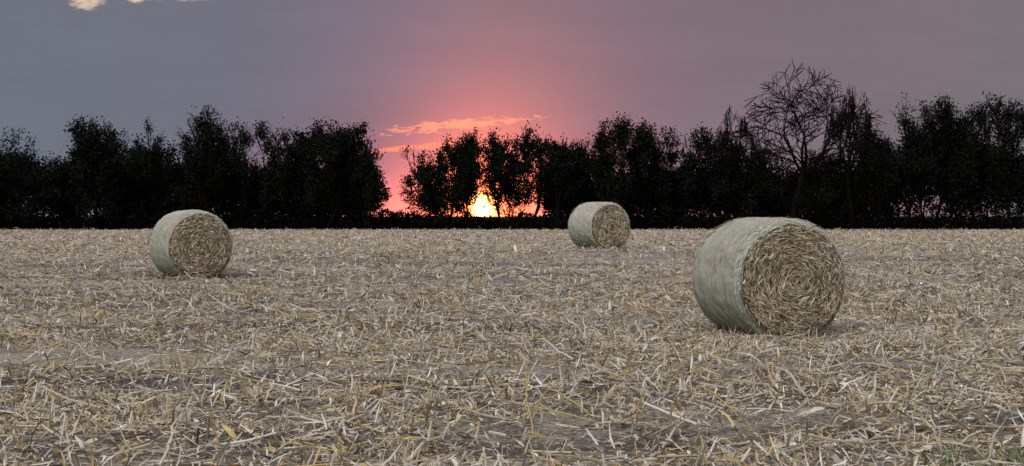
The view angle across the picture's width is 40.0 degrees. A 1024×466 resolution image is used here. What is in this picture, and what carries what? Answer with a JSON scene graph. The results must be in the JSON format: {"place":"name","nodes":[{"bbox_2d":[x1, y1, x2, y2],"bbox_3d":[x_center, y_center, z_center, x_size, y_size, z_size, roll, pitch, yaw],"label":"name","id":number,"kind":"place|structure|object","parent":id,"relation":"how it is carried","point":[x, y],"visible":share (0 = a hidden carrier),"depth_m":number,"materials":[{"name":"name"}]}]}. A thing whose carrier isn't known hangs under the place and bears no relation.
{"place":"outdoors","nodes":[
{"label":"outdoors","id":0,"kind":"place"},
{"bbox_2d":[0,217,1023,465],"bbox_3d":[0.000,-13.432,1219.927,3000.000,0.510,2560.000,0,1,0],"label":"stubble field ground","id":1,"kind":"structure","parent":0,"point":[570,433],"depth_m":14.47,"materials":[{"name":"soil"}]},
{"bbox_2d":[0,126,47,229],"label":"deciduous tree","id":2,"kind":"object","parent":1,"relation":"on","point":[27,209],"visible":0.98,"depth_m":111.00,"materials":[{"name":"black plant"}]},
{"bbox_2d":[13,151,99,217],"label":"deciduous tree","id":3,"kind":"object","parent":1,"relation":"on","point":[55,181],"visible":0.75,"depth_m":112.37,"materials":[{"name":"black plant"}]},
{"bbox_2d":[63,113,132,229],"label":"deciduous tree","id":4,"kind":"object","parent":1,"relation":"on","point":[90,151],"visible":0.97,"depth_m":110.44,"materials":[{"name":"black plant"}]},
{"bbox_2d":[95,127,167,216],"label":"deciduous tree","id":5,"kind":"object","parent":1,"relation":"on","point":[132,169],"visible":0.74,"depth_m":111.66,"materials":[{"name":"black plant"}]},
{"bbox_2d":[128,117,195,218],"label":"deciduous tree","id":6,"kind":"object","parent":1,"relation":"on","point":[152,180],"visible":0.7,"depth_m":112.51,"materials":[{"name":"black plant"}]},
{"bbox_2d":[148,210,232,278],"bbox_3d":[-7.216,0.246,31.605,1.602,1.546,1.532,0,1,-32],"label":"hay bale","id":7,"kind":"object","parent":1,"relation":"on","point":[191,243],"visible":0.92,"depth_m":31.03,"materials":[{"name":"plant"}]},
{"bbox_2d":[156,104,253,210],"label":"deciduous tree","id":8,"kind":"object","parent":1,"relation":"on","point":[207,171],"visible":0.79,"depth_m":111.43,"materials":[{"name":"black plant"}]},
{"bbox_2d":[175,106,237,217],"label":"deciduous tree","id":9,"kind":"object","parent":1,"relation":"on","point":[202,156],"visible":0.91,"depth_m":110.67,"materials":[{"name":"black plant"}]},
{"bbox_2d":[202,116,259,227],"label":"deciduous tree","id":10,"kind":"object","parent":1,"relation":"on","point":[244,169],"visible":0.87,"depth_m":111.73,"materials":[{"name":"black plant"}]},
{"bbox_2d":[247,120,292,218],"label":"deciduous tree","id":11,"kind":"object","parent":1,"relation":"on","point":[268,142],"visible":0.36,"depth_m":114.58,"materials":[{"name":"black plant"}]},
{"bbox_2d":[255,117,325,217],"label":"deciduous tree","id":12,"kind":"object","parent":1,"relation":"on","point":[284,178],"visible":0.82,"depth_m":111.29,"materials":[{"name":"black plant"}]},
{"bbox_2d":[292,113,362,228],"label":"deciduous tree","id":13,"kind":"object","parent":1,"relation":"on","point":[324,149],"visible":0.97,"depth_m":109.59,"materials":[{"name":"black plant"}]},
{"bbox_2d":[330,121,385,226],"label":"deciduous tree","id":14,"kind":"object","parent":1,"relation":"on","point":[358,141],"visible":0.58,"depth_m":112.12,"materials":[{"name":"black plant"}]},
{"bbox_2d":[342,147,392,229],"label":"deciduous tree","id":15,"kind":"object","parent":1,"relation":"on","point":[367,189],"visible":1,"depth_m":110.06,"materials":[{"name":"black plant"}]},
{"bbox_2d":[397,145,453,226],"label":"deciduous tree","id":16,"kind":"object","parent":1,"relation":"on","point":[422,175],"visible":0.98,"depth_m":112.19,"materials":[{"name":"black plant"}]},
{"bbox_2d":[402,176,465,218],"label":"deciduous tree","id":17,"kind":"object","parent":1,"relation":"on","point":[421,203],"visible":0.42,"depth_m":116.04,"materials":[{"name":"black plant"}]},
{"bbox_2d":[418,133,463,229],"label":"deciduous tree","id":18,"kind":"object","parent":1,"relation":"on","point":[441,168],"visible":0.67,"depth_m":111.89,"materials":[{"name":"black plant"}]},
{"bbox_2d":[436,178,483,217],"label":"bush","id":19,"kind":"object","parent":1,"relation":"on","point":[473,201],"visible":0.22,"depth_m":116.90,"materials":[{"name":"black plant"}]},
{"bbox_2d":[437,127,493,229],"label":"deciduous tree","id":20,"kind":"object","parent":1,"relation":"on","point":[465,156],"visible":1,"depth_m":111.01,"materials":[{"name":"black plant"}]},
{"bbox_2d":[150,246,840,339],"bbox_3d":[-2.036,0.878,32.248,12.391,0.610,30.368,0,1,0],"label":"loose straw","id":21,"kind":"object","parent":1,"relation":"on","point":[569,247],"visible":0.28,"depth_m":18.42,"materials":[{"name":"beige plant"}]},
{"bbox_2d":[476,127,531,229],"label":"deciduous tree","id":22,"kind":"object","parent":1,"relation":"on","point":[499,159],"visible":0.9,"depth_m":112.47,"materials":[{"name":"black plant"}]},
{"bbox_2d":[481,170,535,218],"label":"bush","id":23,"kind":"object","parent":1,"relation":"on","point":[510,195],"visible":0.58,"depth_m":116.24,"materials":[{"name":"black plant"}]},
{"bbox_2d":[0,226,1023,465],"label":"corn stubble","id":24,"kind":"object","parent":1,"relation":"on","point":[873,400],"visible":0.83,"depth_m":14.88,"materials":[{"name":"beige plant"}]},
{"bbox_2d":[0,171,1023,229],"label":"undergrowth","id":25,"kind":"object","parent":1,"relation":"on","point":[279,220],"visible":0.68,"depth_m":112.00,"materials":[{"name":"black plant"}]},
{"bbox_2d":[0,118,1023,227],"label":"distant tree row","id":26,"kind":"object","parent":1,"relation":"on","point":[145,195],"visible":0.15,"depth_m":117.69,"materials":[{"name":"black plant"}]},
{"bbox_2d":[502,120,561,217],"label":"deciduous tree","id":27,"kind":"object","parent":1,"relation":"on","point":[523,146],"visible":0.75,"depth_m":112.46,"materials":[{"name":"black plant"}]},
{"bbox_2d":[514,166,572,215],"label":"deciduous tree","id":28,"kind":"object","parent":1,"relation":"on","point":[550,197],"visible":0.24,"depth_m":115.83,"materials":[{"name":"black plant"}]},
{"bbox_2d":[522,127,592,229],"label":"deciduous tree","id":29,"kind":"object","parent":1,"relation":"on","point":[560,160],"visible":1,"depth_m":110.97,"materials":[{"name":"black plant"}]},
{"bbox_2d":[563,121,614,207],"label":"deciduous tree","id":30,"kind":"object","parent":1,"relation":"on","point":[586,184],"visible":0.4,"depth_m":113.16,"materials":[{"name":"black plant"}]},
{"bbox_2d":[568,202,630,248],"bbox_3d":[2.857,-0.240,46.294,1.659,1.578,1.735,0,1,-28],"label":"hay bale","id":31,"kind":"object","parent":1,"relation":"on","point":[598,224],"visible":0.93,"depth_m":45.65,"materials":[{"name":"plant"}]},
{"bbox_2d":[581,111,659,211],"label":"deciduous tree","id":32,"kind":"object","parent":1,"relation":"on","point":[619,139],"visible":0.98,"depth_m":109.67,"materials":[{"name":"black plant"}]},
{"bbox_2d":[624,121,676,228],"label":"deciduous tree","id":33,"kind":"object","parent":1,"relation":"on","point":[654,161],"visible":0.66,"depth_m":111.81,"materials":[{"name":"black plant"}]},
{"bbox_2d":[645,125,698,226],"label":"deciduous tree","id":34,"kind":"object","parent":1,"relation":"on","point":[661,191],"visible":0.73,"depth_m":113.00,"materials":[{"name":"black plant"}]},
{"bbox_2d":[668,121,720,226],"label":"deciduous tree","id":35,"kind":"object","parent":1,"relation":"on","point":[691,159],"visible":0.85,"depth_m":112.30,"materials":[{"name":"black plant"}]},
{"bbox_2d":[695,129,753,220],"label":"deciduous tree","id":36,"kind":"object","parent":1,"relation":"on","point":[723,180],"visible":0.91,"depth_m":110.75,"materials":[{"name":"black plant"}]},
{"bbox_2d":[705,104,761,216],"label":"deciduous tree","id":37,"kind":"object","parent":1,"relation":"on","point":[725,119],"visible":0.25,"depth_m":113.92,"materials":[{"name":"black plant"}]},
{"bbox_2d":[725,138,793,217],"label":"deciduous tree","id":38,"kind":"object","parent":1,"relation":"on","point":[756,174],"visible":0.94,"depth_m":111.01,"materials":[{"name":"black plant"}]},
{"bbox_2d":[692,217,846,338],"bbox_3d":[3.259,0.565,17.959,1.623,1.545,1.615,0,1,-17],"label":"hay bale","id":39,"kind":"object","parent":1,"relation":"on","point":[766,274],"visible":0.95,"depth_m":17.31,"materials":[{"name":"plant"}]},
{"bbox_2d":[697,60,898,218],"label":"bare tree","id":40,"kind":"object","parent":1,"relation":"on","point":[802,170],"visible":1,"depth_m":107.36,"materials":[{"name":"bark"},{"name":"wood"}]},
{"bbox_2d":[780,144,855,229],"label":"deciduous tree","id":41,"kind":"object","parent":1,"relation":"on","point":[824,180],"visible":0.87,"depth_m":111.75,"materials":[{"name":"black plant"}]},
{"bbox_2d":[820,86,890,227],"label":"bare tree","id":42,"kind":"object","parent":1,"relation":"on","point":[848,170],"visible":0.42,"depth_m":111.99,"materials":[{"name":"bark"},{"name":"wood"}]},
{"bbox_2d":[841,110,901,224],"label":"deciduous tree","id":43,"kind":"object","parent":1,"relation":"on","point":[870,179],"visible":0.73,"depth_m":112.39,"materials":[{"name":"black plant"}]},
{"bbox_2d":[880,92,941,217],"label":"deciduous tree","id":44,"kind":"object","parent":1,"relation":"on","point":[911,166],"visible":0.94,"depth_m":110.94,"materials":[{"name":"black plant"}]},
{"bbox_2d":[906,93,962,227],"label":"deciduous tree","id":45,"kind":"object","parent":1,"relation":"on","point":[945,119],"visible":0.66,"depth_m":111.41,"materials":[{"name":"black plant"}]},
{"bbox_2d":[920,110,983,216],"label":"deciduous tree","id":46,"kind":"object","parent":1,"relation":"on","point":[959,167],"visible":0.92,"depth_m":112.19,"materials":[{"name":"black plant"}]},
{"bbox_2d":[922,443,1023,465],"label":"grass patch","id":47,"kind":"object","parent":1,"relation":"on","point":[979,458],"visible":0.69,"depth_m":8.47,"materials":[{"name":"beige plant"}]},
{"bbox_2d":[935,91,1011,215],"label":"deciduous tree","id":48,"kind":"object","parent":1,"relation":"on","point":[981,135],"visible":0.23,"depth_m":115.14,"materials":[{"name":"black plant"}]},
{"bbox_2d":[968,92,1023,217],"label":"deciduous tree","id":49,"kind":"object","parent":1,"relation":"on","point":[1006,116],"visible":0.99,"depth_m":112.17,"materials":[{"name":"black plant"}]},
{"bbox_2d":[0,0,1023,216],"label":"sky","id":50,"kind":"structure","parent":0,"point":[420,72],"materials":[{"name":"purple"}]}
]}

